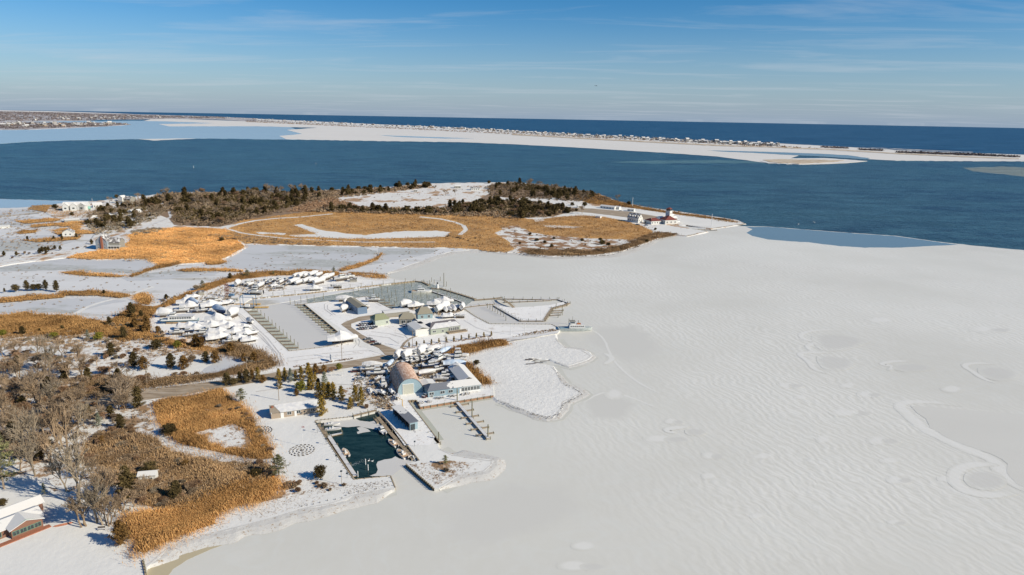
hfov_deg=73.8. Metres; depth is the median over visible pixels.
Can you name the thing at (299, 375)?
arborvitae
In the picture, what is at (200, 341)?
cedar tree
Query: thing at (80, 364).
bare tree
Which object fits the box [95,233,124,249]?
chimney house
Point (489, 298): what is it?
dock
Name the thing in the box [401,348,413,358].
wrapped boat
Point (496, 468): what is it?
shore snow
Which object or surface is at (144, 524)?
reed bed
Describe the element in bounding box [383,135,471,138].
thin ice
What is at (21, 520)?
red house
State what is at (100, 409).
bare tree
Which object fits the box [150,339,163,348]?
cedar tree
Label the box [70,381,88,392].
bare tree
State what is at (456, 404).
slush ice
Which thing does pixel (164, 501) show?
bush
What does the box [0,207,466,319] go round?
frozen marsh
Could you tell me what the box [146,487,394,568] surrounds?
shore snow
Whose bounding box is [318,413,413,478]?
harbour water
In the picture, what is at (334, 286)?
open boat
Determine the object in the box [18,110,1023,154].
ocean
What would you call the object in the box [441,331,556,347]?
packed track
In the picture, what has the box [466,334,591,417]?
salt marsh
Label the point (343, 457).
dock
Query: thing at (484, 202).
evergreen undergrowth
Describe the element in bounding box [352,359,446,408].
yard clutter
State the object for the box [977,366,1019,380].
refrozen pool
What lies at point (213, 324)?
snow covered boat
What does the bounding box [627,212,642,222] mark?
station quarters
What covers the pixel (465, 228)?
path
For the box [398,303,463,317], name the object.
yard clutter
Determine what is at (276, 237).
path
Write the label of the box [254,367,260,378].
arborvitae
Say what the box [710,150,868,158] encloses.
channel water
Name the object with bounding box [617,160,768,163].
sandbar
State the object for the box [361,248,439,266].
frozen pond
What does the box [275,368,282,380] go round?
arborvitae
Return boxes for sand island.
[761,158,864,164]
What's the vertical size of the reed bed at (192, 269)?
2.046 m
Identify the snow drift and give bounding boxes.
[556,559,587,571]
[570,540,596,550]
[603,353,615,363]
[604,388,623,399]
[642,434,670,442]
[663,425,688,433]
[664,418,676,424]
[701,451,715,459]
[701,472,716,479]
[753,452,771,458]
[796,351,829,372]
[798,329,844,350]
[828,407,858,416]
[856,390,871,397]
[866,435,886,445]
[879,360,911,370]
[879,457,900,463]
[886,475,901,483]
[893,399,1023,490]
[940,385,963,392]
[946,461,1017,497]
[961,362,995,382]
[968,326,995,332]
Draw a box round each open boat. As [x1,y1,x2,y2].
[181,332,195,337]
[273,285,283,288]
[323,421,339,425]
[324,426,340,430]
[331,283,342,288]
[342,448,349,457]
[367,387,374,394]
[373,375,382,381]
[376,389,386,396]
[388,388,395,395]
[388,439,398,447]
[397,449,409,459]
[432,375,448,381]
[453,313,465,318]
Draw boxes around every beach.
[0,110,122,113]
[248,119,1023,159]
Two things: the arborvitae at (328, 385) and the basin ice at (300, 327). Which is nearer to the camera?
the arborvitae at (328, 385)
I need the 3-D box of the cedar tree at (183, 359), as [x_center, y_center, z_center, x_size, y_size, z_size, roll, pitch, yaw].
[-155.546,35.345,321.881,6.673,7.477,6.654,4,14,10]
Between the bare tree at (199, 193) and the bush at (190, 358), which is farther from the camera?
the bare tree at (199, 193)
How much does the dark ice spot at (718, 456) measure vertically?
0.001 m
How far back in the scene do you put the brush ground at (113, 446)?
237.89 m
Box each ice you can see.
[0,121,300,143]
[0,199,88,207]
[17,199,1023,574]
[143,139,174,140]
[145,119,1023,162]
[147,545,220,574]
[249,308,297,349]
[255,299,338,350]
[296,305,336,333]
[307,282,473,308]
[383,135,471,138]
[385,486,396,497]
[410,402,443,439]
[420,475,603,562]
[421,398,491,409]
[442,447,458,492]
[465,302,559,325]
[495,367,592,421]
[498,302,564,319]
[554,339,597,369]
[566,321,670,370]
[579,384,643,424]
[747,227,956,247]
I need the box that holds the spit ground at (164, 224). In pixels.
[0,182,744,266]
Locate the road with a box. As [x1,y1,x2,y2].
[0,315,415,425]
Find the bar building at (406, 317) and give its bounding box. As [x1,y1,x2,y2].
[399,313,415,323]
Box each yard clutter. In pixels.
[173,330,246,344]
[195,279,286,311]
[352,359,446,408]
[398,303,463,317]
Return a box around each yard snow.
[150,276,390,367]
[307,297,556,349]
[350,360,492,444]
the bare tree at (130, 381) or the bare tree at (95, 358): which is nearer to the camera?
the bare tree at (130, 381)
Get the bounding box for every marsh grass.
[0,206,89,250]
[3,250,442,308]
[176,492,322,541]
[289,480,388,493]
[410,461,480,483]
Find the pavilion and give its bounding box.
[415,306,432,318]
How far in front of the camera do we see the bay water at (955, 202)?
1382.20 m
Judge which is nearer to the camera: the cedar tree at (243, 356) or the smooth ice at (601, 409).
the smooth ice at (601, 409)
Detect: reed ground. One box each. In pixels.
[0,294,64,302]
[18,218,60,222]
[29,206,49,211]
[63,291,127,296]
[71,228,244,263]
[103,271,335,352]
[137,490,276,551]
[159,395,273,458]
[228,212,651,251]
[526,235,669,255]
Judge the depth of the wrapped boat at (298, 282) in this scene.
483.50 m
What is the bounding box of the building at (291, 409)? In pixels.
[269,399,317,418]
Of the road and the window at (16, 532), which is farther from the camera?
the road
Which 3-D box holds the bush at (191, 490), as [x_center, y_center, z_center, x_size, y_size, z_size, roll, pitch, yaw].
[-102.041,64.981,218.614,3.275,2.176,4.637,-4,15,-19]
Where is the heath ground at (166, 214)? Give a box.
[137,184,574,226]
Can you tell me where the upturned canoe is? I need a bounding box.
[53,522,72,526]
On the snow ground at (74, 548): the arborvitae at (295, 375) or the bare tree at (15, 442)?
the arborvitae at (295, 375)
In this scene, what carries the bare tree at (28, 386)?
on the brush ground at (68, 384)
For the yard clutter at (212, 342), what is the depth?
361.80 m
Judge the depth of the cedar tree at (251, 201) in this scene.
886.51 m
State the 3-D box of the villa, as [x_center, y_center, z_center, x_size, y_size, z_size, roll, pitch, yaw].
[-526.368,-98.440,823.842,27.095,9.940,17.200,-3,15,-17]
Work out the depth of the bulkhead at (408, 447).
257.75 m
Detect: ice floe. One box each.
[321,418,380,429]
[357,427,369,433]
[371,456,415,475]
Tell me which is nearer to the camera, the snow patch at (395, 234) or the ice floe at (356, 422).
the ice floe at (356, 422)
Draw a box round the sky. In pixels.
[0,0,1023,127]
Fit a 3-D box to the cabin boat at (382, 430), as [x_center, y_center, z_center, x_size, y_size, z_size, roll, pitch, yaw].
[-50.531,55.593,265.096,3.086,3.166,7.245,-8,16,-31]
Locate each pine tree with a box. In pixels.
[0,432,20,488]
[235,388,246,399]
[269,454,289,476]
[442,455,449,464]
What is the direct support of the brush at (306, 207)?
on the heath ground at (166, 214)
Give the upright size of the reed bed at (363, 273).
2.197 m
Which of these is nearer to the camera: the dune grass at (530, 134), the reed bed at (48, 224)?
the reed bed at (48, 224)
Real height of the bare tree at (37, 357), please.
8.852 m
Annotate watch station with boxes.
[665,207,679,221]
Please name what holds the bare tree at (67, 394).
on the scrub ground at (53, 483)
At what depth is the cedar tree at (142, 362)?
320.65 m
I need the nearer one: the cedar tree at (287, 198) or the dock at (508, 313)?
the dock at (508, 313)
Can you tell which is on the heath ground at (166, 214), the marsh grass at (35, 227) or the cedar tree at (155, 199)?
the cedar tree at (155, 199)
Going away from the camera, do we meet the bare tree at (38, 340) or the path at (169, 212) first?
the bare tree at (38, 340)
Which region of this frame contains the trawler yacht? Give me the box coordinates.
[159,311,198,322]
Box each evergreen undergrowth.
[90,204,164,230]
[170,192,303,220]
[319,198,551,217]
[501,182,595,197]
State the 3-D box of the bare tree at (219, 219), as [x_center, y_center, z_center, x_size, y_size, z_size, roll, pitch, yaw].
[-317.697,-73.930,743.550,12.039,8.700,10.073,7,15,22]
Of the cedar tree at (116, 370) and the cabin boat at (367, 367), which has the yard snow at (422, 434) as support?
the cabin boat at (367, 367)
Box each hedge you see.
[293,358,351,366]
[403,335,490,348]
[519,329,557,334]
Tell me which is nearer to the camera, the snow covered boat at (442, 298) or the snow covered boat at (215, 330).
the snow covered boat at (215, 330)
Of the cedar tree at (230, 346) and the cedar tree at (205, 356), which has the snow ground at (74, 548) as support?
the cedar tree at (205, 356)
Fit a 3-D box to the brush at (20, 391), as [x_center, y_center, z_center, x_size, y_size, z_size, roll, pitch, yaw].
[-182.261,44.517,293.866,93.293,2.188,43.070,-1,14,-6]
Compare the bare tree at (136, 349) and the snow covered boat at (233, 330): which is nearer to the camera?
the bare tree at (136, 349)
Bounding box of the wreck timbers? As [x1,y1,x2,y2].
[525,358,549,363]
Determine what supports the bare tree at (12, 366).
on the scrub ground at (53, 483)
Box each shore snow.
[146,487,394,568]
[387,239,658,273]
[438,449,505,489]
[499,366,589,420]
[555,338,595,367]
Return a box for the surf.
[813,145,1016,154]
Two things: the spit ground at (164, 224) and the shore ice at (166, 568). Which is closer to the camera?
the shore ice at (166, 568)
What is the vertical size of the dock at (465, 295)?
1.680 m
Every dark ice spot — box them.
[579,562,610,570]
[663,436,691,442]
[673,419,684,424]
[711,453,725,459]
[788,383,804,388]
[854,409,875,416]
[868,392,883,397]
[881,437,901,444]
[895,521,906,524]
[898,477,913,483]
[988,327,1013,331]
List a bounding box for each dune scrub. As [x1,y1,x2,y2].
[247,120,777,145]
[820,145,848,148]
[858,148,884,150]
[895,150,1019,156]
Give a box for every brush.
[0,330,211,355]
[0,372,209,414]
[2,407,153,513]
[86,204,166,234]
[130,227,168,234]
[135,190,331,225]
[208,234,328,244]
[287,196,356,211]
[289,184,432,198]
[311,199,578,218]
[483,181,609,201]
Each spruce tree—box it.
[40,483,47,493]
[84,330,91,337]
[93,412,104,425]
[287,368,294,381]
[320,371,330,389]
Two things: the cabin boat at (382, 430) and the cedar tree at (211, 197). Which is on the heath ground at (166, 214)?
the cedar tree at (211, 197)
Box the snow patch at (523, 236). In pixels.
[502,225,630,250]
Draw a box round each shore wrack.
[481,245,638,256]
[498,369,581,418]
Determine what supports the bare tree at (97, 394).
on the scrub ground at (53, 483)
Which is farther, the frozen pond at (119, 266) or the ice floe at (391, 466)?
the frozen pond at (119, 266)
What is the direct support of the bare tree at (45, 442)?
on the scrub ground at (53, 483)
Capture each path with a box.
[0,203,172,262]
[74,286,153,313]
[149,404,256,461]
[224,214,327,227]
[225,228,356,241]
[423,217,467,234]
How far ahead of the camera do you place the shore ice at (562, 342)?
347.12 m
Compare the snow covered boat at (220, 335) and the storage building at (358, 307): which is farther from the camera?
the storage building at (358, 307)
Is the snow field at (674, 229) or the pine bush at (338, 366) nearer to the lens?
the pine bush at (338, 366)
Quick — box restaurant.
[420,362,480,396]
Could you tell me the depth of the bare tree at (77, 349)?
330.60 m
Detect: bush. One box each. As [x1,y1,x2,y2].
[48,332,57,337]
[92,332,102,339]
[95,437,105,443]
[107,426,115,430]
[109,413,116,417]
[125,423,135,429]
[137,493,149,502]
[149,486,158,493]
[161,498,168,506]
[172,340,181,347]
[184,483,191,490]
[187,355,196,361]
[188,487,198,494]
[189,479,201,487]
[255,459,263,464]
[294,380,306,391]
[334,363,342,369]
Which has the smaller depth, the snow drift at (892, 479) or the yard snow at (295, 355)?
the snow drift at (892, 479)
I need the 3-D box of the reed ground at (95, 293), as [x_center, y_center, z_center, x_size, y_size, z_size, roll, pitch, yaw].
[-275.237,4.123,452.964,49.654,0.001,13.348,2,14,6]
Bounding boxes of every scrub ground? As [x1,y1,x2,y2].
[0,340,159,525]
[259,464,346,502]
[343,384,392,409]
[411,461,474,485]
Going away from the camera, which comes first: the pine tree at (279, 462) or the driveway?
the pine tree at (279, 462)
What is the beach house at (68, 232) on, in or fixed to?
on the reed ground
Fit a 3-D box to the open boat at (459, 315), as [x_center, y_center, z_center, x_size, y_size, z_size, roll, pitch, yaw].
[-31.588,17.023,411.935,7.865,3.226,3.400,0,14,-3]
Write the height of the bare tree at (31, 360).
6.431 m
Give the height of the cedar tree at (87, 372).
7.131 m
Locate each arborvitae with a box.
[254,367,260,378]
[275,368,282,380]
[277,378,281,388]
[282,367,287,380]
[293,370,297,380]
[297,366,305,380]
[305,362,312,377]
[306,369,315,389]
[313,382,321,397]
[316,396,327,415]
[319,382,328,398]
[325,381,330,396]
[328,381,336,399]
[337,385,345,400]
[346,397,354,408]
[351,385,357,401]
[356,386,365,405]
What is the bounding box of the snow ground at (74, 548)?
[0,270,559,574]
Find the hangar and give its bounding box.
[390,362,422,394]
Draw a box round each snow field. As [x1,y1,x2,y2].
[445,184,489,192]
[492,196,742,227]
[651,225,704,234]
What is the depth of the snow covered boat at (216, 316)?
391.91 m
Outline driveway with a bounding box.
[400,336,416,348]
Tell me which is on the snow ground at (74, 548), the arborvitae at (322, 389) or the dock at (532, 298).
the arborvitae at (322, 389)
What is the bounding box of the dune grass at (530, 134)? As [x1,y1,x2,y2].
[246,121,809,147]
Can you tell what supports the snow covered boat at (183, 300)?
on the yard snow at (295, 355)
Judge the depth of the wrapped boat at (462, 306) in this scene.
425.92 m
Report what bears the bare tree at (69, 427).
on the scrub ground at (53, 483)
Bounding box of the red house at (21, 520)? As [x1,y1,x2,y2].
[0,495,50,546]
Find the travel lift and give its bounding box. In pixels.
[239,295,256,307]
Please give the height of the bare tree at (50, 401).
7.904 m
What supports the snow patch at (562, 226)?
on the reed ground at (281, 228)
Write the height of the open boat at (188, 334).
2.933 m
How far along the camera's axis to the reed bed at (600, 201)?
948.43 m
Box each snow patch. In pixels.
[197,424,252,448]
[200,355,245,373]
[257,232,285,234]
[289,224,449,238]
[502,225,630,250]
[546,225,577,227]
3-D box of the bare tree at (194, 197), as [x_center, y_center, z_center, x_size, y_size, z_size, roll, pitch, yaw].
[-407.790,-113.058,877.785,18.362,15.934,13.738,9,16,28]
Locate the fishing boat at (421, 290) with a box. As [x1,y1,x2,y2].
[411,285,431,292]
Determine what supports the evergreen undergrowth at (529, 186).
on the heath ground at (166, 214)
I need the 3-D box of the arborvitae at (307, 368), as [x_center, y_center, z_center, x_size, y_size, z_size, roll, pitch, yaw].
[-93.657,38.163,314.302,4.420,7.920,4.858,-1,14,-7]
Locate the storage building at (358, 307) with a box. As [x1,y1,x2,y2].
[347,297,366,314]
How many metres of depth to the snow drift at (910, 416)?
270.38 m
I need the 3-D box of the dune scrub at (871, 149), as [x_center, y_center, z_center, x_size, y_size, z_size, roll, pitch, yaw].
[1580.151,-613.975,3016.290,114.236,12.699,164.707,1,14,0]
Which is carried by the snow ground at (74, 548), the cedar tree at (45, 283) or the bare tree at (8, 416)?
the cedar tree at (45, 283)
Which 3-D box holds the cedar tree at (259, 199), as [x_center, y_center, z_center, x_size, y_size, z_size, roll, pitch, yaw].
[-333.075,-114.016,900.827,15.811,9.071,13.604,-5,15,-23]
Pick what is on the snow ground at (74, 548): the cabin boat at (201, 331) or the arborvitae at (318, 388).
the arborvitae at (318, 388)
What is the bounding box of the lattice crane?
[224,284,234,296]
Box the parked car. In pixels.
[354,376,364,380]
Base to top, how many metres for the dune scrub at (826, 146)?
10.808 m
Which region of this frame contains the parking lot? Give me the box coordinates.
[574,208,656,219]
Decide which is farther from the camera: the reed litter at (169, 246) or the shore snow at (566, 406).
the reed litter at (169, 246)
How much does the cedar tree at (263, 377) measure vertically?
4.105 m
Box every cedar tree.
[0,498,8,505]
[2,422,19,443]
[10,284,20,290]
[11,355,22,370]
[16,395,26,402]
[18,326,26,333]
[22,280,29,289]
[28,284,36,289]
[33,443,45,458]
[34,283,41,288]
[41,279,48,289]
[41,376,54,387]
[52,280,58,290]
[59,365,68,379]
[83,367,92,380]
[94,222,105,227]
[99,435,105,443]
[100,214,110,220]
[104,342,116,356]
[104,405,114,415]
[105,316,112,323]
[105,519,131,544]
[110,214,117,223]
[113,368,120,374]
[113,464,135,498]
[114,413,126,427]
[118,208,123,216]
[118,326,127,337]
[125,302,135,316]
[127,218,131,227]
[127,351,139,367]
[129,386,145,407]
[130,317,138,327]
[137,356,149,369]
[138,460,157,470]
[141,323,150,331]
[142,315,149,322]
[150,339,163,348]
[152,196,158,203]
[155,326,161,332]
[160,422,178,435]
[165,193,170,201]
[165,353,175,368]
[167,480,182,498]
[176,355,190,369]
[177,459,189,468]
[181,197,191,201]
[190,334,199,346]
[195,336,205,347]
[197,208,204,216]
[200,351,210,361]
[209,193,214,200]
[210,350,222,362]
[214,212,223,216]
[221,372,231,385]
[222,207,231,211]
[225,342,234,352]
[230,377,238,384]
[237,371,242,382]
[239,196,246,204]
[240,205,245,211]
[241,353,248,361]
[241,369,252,382]
[245,198,257,204]
[248,467,263,478]
[249,351,257,360]
[249,369,254,379]
[256,198,264,202]
[259,375,266,382]
[284,195,289,203]
[293,198,298,205]
[312,363,318,373]
[313,464,327,478]
[321,364,328,372]
[370,202,375,210]
[401,205,410,210]
[413,206,420,212]
[425,205,432,210]
[447,199,451,207]
[469,203,473,211]
[518,208,525,217]
[551,205,556,214]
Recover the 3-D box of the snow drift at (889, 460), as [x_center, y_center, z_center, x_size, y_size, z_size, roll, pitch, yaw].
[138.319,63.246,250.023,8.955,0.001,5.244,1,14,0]
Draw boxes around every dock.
[316,422,329,436]
[326,434,356,476]
[327,429,342,435]
[352,408,376,416]
[375,415,415,460]
[431,287,475,298]
[432,291,463,301]
[455,401,490,439]
[464,302,494,307]
[474,296,502,300]
[494,305,520,320]
[504,296,568,302]
[504,299,550,302]
[520,318,544,321]
[542,303,569,320]
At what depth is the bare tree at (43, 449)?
237.70 m
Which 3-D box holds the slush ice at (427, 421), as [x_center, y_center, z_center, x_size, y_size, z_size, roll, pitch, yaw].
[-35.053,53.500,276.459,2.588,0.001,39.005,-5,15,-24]
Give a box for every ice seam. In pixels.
[579,392,659,409]
[592,329,660,393]
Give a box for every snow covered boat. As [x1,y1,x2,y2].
[176,297,187,303]
[176,321,193,328]
[179,300,199,308]
[185,293,199,298]
[185,323,207,331]
[200,299,221,307]
[202,320,223,327]
[204,312,231,320]
[205,331,229,340]
[206,326,226,332]
[219,321,240,328]
[221,299,235,304]
[225,327,242,334]
[227,333,246,340]
[232,323,251,328]
[235,328,256,335]
[240,335,257,341]
[307,284,321,290]
[327,330,357,343]
[407,301,423,307]
[427,299,440,306]
[436,296,453,302]
[441,312,454,317]
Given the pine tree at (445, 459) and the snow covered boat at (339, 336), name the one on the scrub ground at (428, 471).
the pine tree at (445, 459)
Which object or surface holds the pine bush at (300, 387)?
on the snow ground at (74, 548)
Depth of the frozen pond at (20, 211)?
801.23 m
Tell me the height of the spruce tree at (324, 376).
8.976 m
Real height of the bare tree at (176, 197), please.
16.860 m
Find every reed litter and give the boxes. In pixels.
[85,230,241,261]
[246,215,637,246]
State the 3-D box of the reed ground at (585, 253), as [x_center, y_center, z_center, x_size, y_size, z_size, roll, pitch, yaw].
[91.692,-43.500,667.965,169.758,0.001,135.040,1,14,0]
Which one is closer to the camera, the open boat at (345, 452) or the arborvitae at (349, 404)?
the open boat at (345, 452)
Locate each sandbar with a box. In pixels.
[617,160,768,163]
[965,166,1023,176]
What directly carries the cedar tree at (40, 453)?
on the scrub ground at (53, 483)
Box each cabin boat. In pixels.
[168,327,183,334]
[173,304,189,312]
[181,327,193,332]
[189,308,202,312]
[192,326,205,334]
[196,307,209,312]
[221,335,237,342]
[247,286,263,295]
[332,272,348,281]
[359,365,375,371]
[365,365,387,376]
[366,294,379,301]
[378,425,386,434]
[380,376,387,389]
[409,354,418,363]
[414,355,424,362]
[420,354,433,362]
[420,360,439,368]
[422,347,431,354]
[429,350,444,361]
[432,365,443,372]
[434,371,451,378]
[444,363,457,372]
[447,347,468,359]
[452,355,465,359]
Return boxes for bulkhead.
[142,559,146,574]
[247,311,288,350]
[251,280,414,298]
[304,304,337,331]
[315,415,358,420]
[315,421,353,479]
[354,475,390,479]
[378,411,419,460]
[406,463,434,490]
[408,401,438,440]
[416,395,493,408]
[686,223,745,228]
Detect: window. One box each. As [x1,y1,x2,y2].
[12,530,19,535]
[20,527,26,533]
[27,524,33,529]
[34,521,40,527]
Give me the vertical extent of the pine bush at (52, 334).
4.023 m
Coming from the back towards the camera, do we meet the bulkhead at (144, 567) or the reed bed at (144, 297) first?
the reed bed at (144, 297)
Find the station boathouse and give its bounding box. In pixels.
[659,215,676,224]
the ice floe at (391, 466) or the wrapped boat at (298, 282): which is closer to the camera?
the ice floe at (391, 466)
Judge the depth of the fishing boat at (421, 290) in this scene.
471.70 m
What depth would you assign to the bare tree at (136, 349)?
341.35 m
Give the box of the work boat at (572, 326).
[558,318,591,330]
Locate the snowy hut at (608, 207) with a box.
[600,204,616,209]
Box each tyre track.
[238,314,280,365]
[239,313,283,364]
[291,350,392,357]
[358,368,415,431]
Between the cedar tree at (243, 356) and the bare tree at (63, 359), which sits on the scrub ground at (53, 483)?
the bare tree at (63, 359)
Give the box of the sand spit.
[764,159,843,163]
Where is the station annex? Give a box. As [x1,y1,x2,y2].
[645,218,660,224]
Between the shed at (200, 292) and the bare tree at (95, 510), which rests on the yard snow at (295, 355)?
the shed at (200, 292)
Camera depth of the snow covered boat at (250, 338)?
361.42 m
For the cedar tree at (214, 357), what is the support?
on the snow ground at (74, 548)
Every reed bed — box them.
[0,291,67,302]
[0,309,118,340]
[14,216,67,223]
[15,228,40,233]
[24,234,83,242]
[28,205,89,216]
[28,220,83,226]
[31,204,126,217]
[49,225,82,231]
[51,228,96,233]
[55,221,84,225]
[56,287,133,297]
[59,269,128,277]
[65,340,284,399]
[105,469,294,567]
[124,260,180,276]
[128,291,156,304]
[176,265,243,272]
[202,256,229,265]
[337,252,382,270]
[347,270,390,279]
[446,336,516,387]
[519,231,677,256]
[576,191,742,222]
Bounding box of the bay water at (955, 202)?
[0,120,1023,249]
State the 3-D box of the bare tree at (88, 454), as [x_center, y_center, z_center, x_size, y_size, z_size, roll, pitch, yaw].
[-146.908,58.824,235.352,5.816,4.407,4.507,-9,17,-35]
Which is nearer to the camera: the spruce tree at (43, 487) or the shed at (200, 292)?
the spruce tree at (43, 487)
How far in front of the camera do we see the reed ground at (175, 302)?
394.12 m
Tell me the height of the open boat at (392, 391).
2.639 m
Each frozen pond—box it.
[0,209,42,215]
[0,216,47,226]
[0,234,75,251]
[0,259,153,272]
[0,298,124,312]
[121,270,219,280]
[220,245,377,269]
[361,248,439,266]
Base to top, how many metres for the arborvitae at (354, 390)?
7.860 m
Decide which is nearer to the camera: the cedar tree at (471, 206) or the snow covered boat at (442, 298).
the snow covered boat at (442, 298)
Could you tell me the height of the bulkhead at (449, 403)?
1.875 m
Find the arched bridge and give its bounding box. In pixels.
[495,298,513,307]
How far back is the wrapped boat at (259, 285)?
472.77 m
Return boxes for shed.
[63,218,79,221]
[136,470,157,480]
[198,290,204,294]
[349,277,356,281]
[381,308,409,316]
[391,404,417,430]
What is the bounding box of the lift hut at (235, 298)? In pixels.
[231,296,238,300]
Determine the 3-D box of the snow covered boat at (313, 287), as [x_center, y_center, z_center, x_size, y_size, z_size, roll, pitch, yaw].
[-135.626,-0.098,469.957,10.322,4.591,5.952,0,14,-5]
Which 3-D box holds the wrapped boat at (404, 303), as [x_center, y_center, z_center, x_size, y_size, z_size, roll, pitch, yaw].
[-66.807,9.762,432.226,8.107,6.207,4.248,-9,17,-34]
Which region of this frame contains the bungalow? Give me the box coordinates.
[470,186,479,189]
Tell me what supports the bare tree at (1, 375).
on the scrub ground at (53, 483)
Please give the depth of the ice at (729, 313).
272.71 m
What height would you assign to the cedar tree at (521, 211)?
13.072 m
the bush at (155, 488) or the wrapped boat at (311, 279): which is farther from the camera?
the wrapped boat at (311, 279)
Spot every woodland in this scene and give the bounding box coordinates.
[0,111,226,120]
[0,121,128,128]
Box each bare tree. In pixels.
[0,345,8,358]
[0,355,13,371]
[0,362,15,373]
[0,372,14,386]
[0,380,9,392]
[0,394,9,416]
[0,396,11,413]
[0,406,27,423]
[0,408,17,425]
[0,420,7,430]
[0,427,24,439]
[0,439,25,462]
[1,391,20,401]
[2,443,28,470]
[3,420,48,462]
[5,340,23,351]
[6,362,22,378]
[6,405,44,442]
[6,436,40,475]
[10,356,26,377]
[12,367,52,391]
[14,401,31,413]
[17,373,41,403]
[18,351,31,361]
[24,428,68,462]
[25,356,38,367]
[28,335,53,354]
[29,358,56,380]
[32,352,47,366]
[34,444,54,458]
[35,371,45,385]
[35,416,46,432]
[37,396,76,449]
[38,340,60,373]
[38,380,64,399]
[39,373,62,388]
[39,397,61,411]
[39,398,63,407]
[42,455,70,491]
[44,356,56,371]
[44,428,95,503]
[54,344,68,355]
[54,359,75,377]
[55,354,75,374]
[57,385,67,391]
[59,388,77,398]
[60,491,97,527]
[61,386,87,409]
[61,424,76,435]
[66,352,92,374]
[68,485,111,524]
[69,401,89,433]
[70,342,85,360]
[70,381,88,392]
[70,411,84,421]
[71,475,106,523]
[76,376,89,385]
[79,451,94,460]
[82,404,104,422]
[82,456,102,477]
[85,385,94,391]
[85,464,122,508]
[89,390,108,405]
[90,353,100,365]
[91,494,123,526]
[96,366,106,373]
[98,375,113,383]
[99,411,106,419]
[103,366,112,372]
[103,378,132,400]
[104,493,121,516]
[105,370,136,391]
[107,392,130,408]
[109,360,130,372]
[113,391,130,409]
[114,487,133,509]
[118,375,142,397]
[125,489,145,506]
[132,347,140,352]
[132,475,153,494]
[159,188,168,193]
[169,193,181,201]
[190,194,199,202]
[192,190,202,199]
[197,196,213,206]
[214,216,225,221]
[264,183,274,190]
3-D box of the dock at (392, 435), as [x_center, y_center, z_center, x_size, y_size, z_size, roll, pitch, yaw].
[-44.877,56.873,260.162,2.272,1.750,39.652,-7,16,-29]
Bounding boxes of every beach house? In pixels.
[62,228,74,236]
[92,202,101,207]
[118,195,135,202]
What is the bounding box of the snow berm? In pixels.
[10,352,378,405]
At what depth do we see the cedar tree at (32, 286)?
457.57 m
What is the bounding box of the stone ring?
[289,444,314,455]
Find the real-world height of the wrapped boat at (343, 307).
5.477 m
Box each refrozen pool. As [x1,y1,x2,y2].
[685,428,706,435]
[811,333,870,350]
[816,354,855,370]
[892,363,934,371]
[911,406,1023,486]
[963,469,1006,490]
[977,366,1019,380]
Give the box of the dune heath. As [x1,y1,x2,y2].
[512,134,1018,158]
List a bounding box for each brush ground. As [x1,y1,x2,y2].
[0,332,222,357]
[5,374,193,403]
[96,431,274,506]
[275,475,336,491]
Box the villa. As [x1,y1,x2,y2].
[62,202,89,210]
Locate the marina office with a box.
[370,313,389,325]
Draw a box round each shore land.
[0,111,255,121]
[0,122,130,129]
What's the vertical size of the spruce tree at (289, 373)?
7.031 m
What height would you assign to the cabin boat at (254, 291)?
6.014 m
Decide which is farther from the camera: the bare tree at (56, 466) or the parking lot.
the parking lot
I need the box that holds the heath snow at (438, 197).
[339,185,488,207]
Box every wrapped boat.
[156,307,172,317]
[187,297,197,303]
[211,304,225,314]
[226,306,238,318]
[233,279,240,286]
[246,317,253,324]
[256,281,264,288]
[288,277,299,284]
[294,279,303,284]
[296,271,307,278]
[302,271,310,277]
[302,276,312,283]
[308,270,317,276]
[308,277,318,283]
[312,277,325,284]
[314,271,322,276]
[319,275,329,280]
[336,295,351,301]
[339,304,347,312]
[362,361,382,367]
[385,359,393,367]
[393,348,402,360]
[400,299,411,307]
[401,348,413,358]
[415,343,427,355]
[418,368,435,375]
[429,345,441,350]
[434,303,443,312]
[439,346,450,353]
[441,300,449,307]
[443,359,465,368]
[459,302,464,309]
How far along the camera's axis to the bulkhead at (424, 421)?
271.72 m
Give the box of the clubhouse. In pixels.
[407,319,467,335]
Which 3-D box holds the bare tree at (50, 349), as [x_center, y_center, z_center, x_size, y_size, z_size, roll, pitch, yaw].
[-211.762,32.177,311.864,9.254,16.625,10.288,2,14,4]
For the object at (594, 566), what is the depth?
187.87 m

